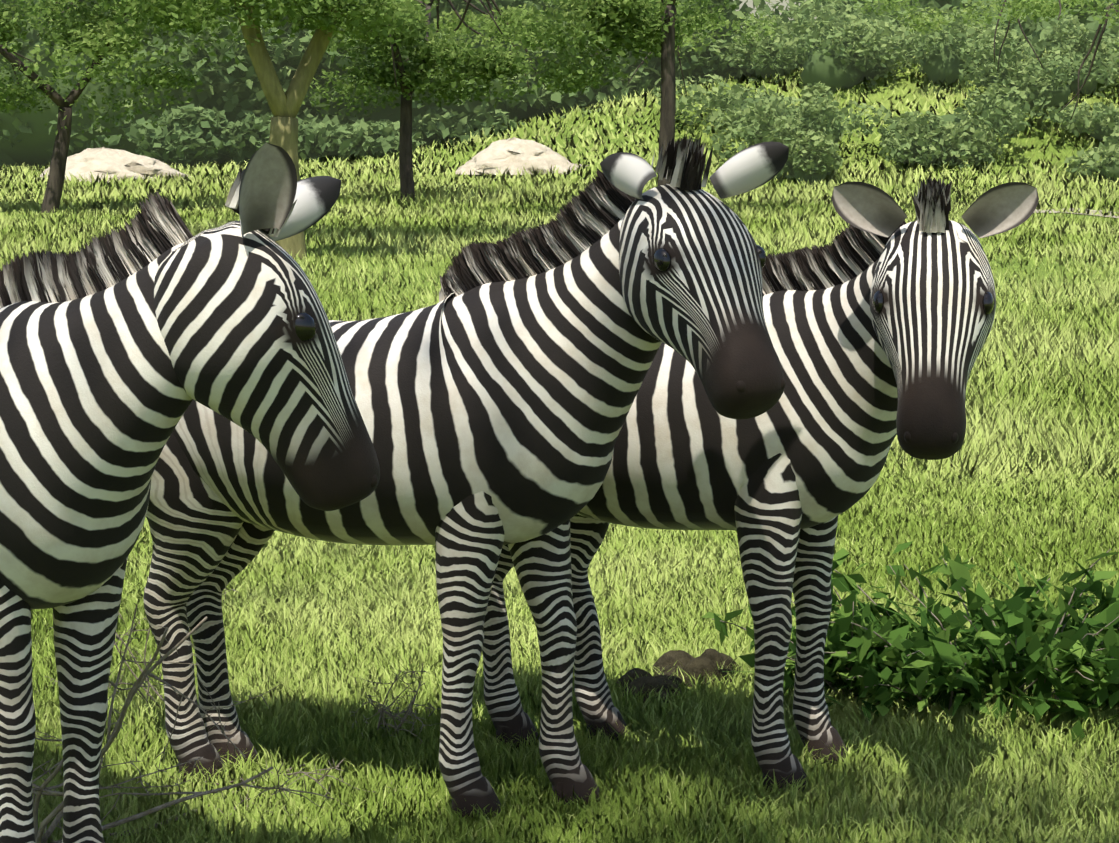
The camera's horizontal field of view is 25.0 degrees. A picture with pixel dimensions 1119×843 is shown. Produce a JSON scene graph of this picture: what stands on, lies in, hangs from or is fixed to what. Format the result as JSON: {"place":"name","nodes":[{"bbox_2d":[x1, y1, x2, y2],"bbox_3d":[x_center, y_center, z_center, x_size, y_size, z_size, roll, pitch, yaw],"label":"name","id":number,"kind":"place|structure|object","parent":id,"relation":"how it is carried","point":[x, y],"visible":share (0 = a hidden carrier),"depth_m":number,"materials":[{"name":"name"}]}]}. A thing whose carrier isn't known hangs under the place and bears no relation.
{"place":"outdoors","nodes":[
{"label":"outdoors","id":0,"kind":"place"},
{"bbox_2d":[0,194,1118,483],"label":"grass","id":1,"kind":"structure","parent":0,"point":[1008,372],"depth_m":25.34,"materials":[{"name":"green plant"}]},
{"bbox_2d":[0,56,1118,842],"bbox_3d":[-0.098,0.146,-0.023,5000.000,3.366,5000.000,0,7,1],"label":"ground","id":2,"kind":"structure","parent":0,"point":[880,86],"depth_m":24.18,"materials":[{"name":"green plant"}]},
{"bbox_2d":[0,0,222,212],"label":"tree","id":3,"kind":"object","parent":2,"relation":"on","point":[110,45],"visible":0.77,"depth_m":43.07,"materials":[{"name":"green plant"}]},
{"bbox_2d":[0,143,379,842],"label":"zebra","id":4,"kind":"object","parent":2,"relation":"on","point":[120,349],"visible":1,"depth_m":5.09,"materials":[{"name":"multicoloured"}]},
{"bbox_2d":[32,603,405,842],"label":"dead branches","id":5,"kind":"object","parent":2,"relation":"on","point":[57,811],"visible":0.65,"depth_m":5.85,"materials":[{"name":"brown wood"}]},
{"bbox_2d":[34,582,440,743],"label":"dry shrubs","id":6,"kind":"object","parent":2,"relation":"on","point":[381,711],"visible":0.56,"depth_m":7.03,"materials":[{"name":"brown plant"}]},
{"bbox_2d":[93,0,431,258],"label":"tree fork wood","id":7,"kind":"object","parent":2,"relation":"on","point":[324,18],"visible":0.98,"depth_m":29.56,"materials":[{"name":"green plant"}]},
{"bbox_2d":[40,137,588,183],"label":"rocks","id":8,"kind":"object","parent":2,"relation":"on","point":[513,153],"visible":0.83,"depth_m":60.42,"materials":[{"name":"stone"}]},
{"bbox_2d":[302,0,547,201],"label":"tree","id":9,"kind":"object","parent":2,"relation":"on","point":[497,61],"visible":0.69,"depth_m":46.11,"materials":[{"name":"green plant"}]},
{"bbox_2d":[143,134,788,818],"bbox_3d":[-0.377,0.137,6.324,2.095,1.710,0.610,3,8,22],"label":"zebra","id":10,"kind":"object","parent":2,"relation":"on","point":[495,388],"visible":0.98,"depth_m":6.07,"materials":[{"name":"multicoloured"}]},
{"bbox_2d":[0,0,1118,184],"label":"bushes","id":11,"kind":"object","parent":2,"relation":"on","point":[191,134],"depth_m":68.07,"materials":[{"name":"green plant"}]},
{"bbox_2d":[0,47,1118,211],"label":"grass","id":12,"kind":"structure","parent":2,"relation":"on","point":[17,182],"depth_m":58.23,"materials":[{"name":"green plant"}]},
{"bbox_2d":[0,0,1118,119],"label":"trees","id":13,"kind":"object","parent":2,"relation":"on","point":[494,23],"visible":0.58,"depth_m":52.31,"materials":[{"name":"green plant"}]},
{"bbox_2d":[504,0,737,185],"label":"tree","id":14,"kind":"object","parent":2,"relation":"on","point":[614,15],"visible":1,"depth_m":39.40,"materials":[{"name":"green plant"}]},
{"bbox_2d":[617,648,742,702],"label":"rocks","id":15,"kind":"object","parent":2,"relation":"on","point":[707,659],"visible":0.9,"depth_m":7.64,"materials":[{"name":"grey stone"}]},
{"bbox_2d":[482,177,1038,792],"bbox_3d":[0.383,0.150,6.634,1.849,1.606,0.602,5,9,37],"label":"zebra","id":16,"kind":"object","parent":2,"relation":"on","point":[878,313],"visible":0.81,"depth_m":6.38,"materials":[{"name":"multicoloured"}]},
{"bbox_2d":[701,541,1118,744],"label":"bush","id":17,"kind":"object","parent":2,"relation":"on","point":[1006,647],"visible":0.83,"depth_m":7.26,"materials":[{"name":"green plant"}]},
{"bbox_2d":[31,466,1118,842],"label":"grass","id":18,"kind":"structure","parent":0,"point":[387,620],"depth_m":7.16,"materials":[{"name":"green plant"}]},
{"bbox_2d":[733,0,822,27],"label":"sky","id":19,"kind":"structure","parent":0,"point":[750,2],"materials":[{"name":"white"}]},
{"bbox_2d":[1033,208,1118,217],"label":"fallen branch","id":20,"kind":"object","parent":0,"point":[1054,211],"depth_m":42.88,"materials":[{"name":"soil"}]}
]}

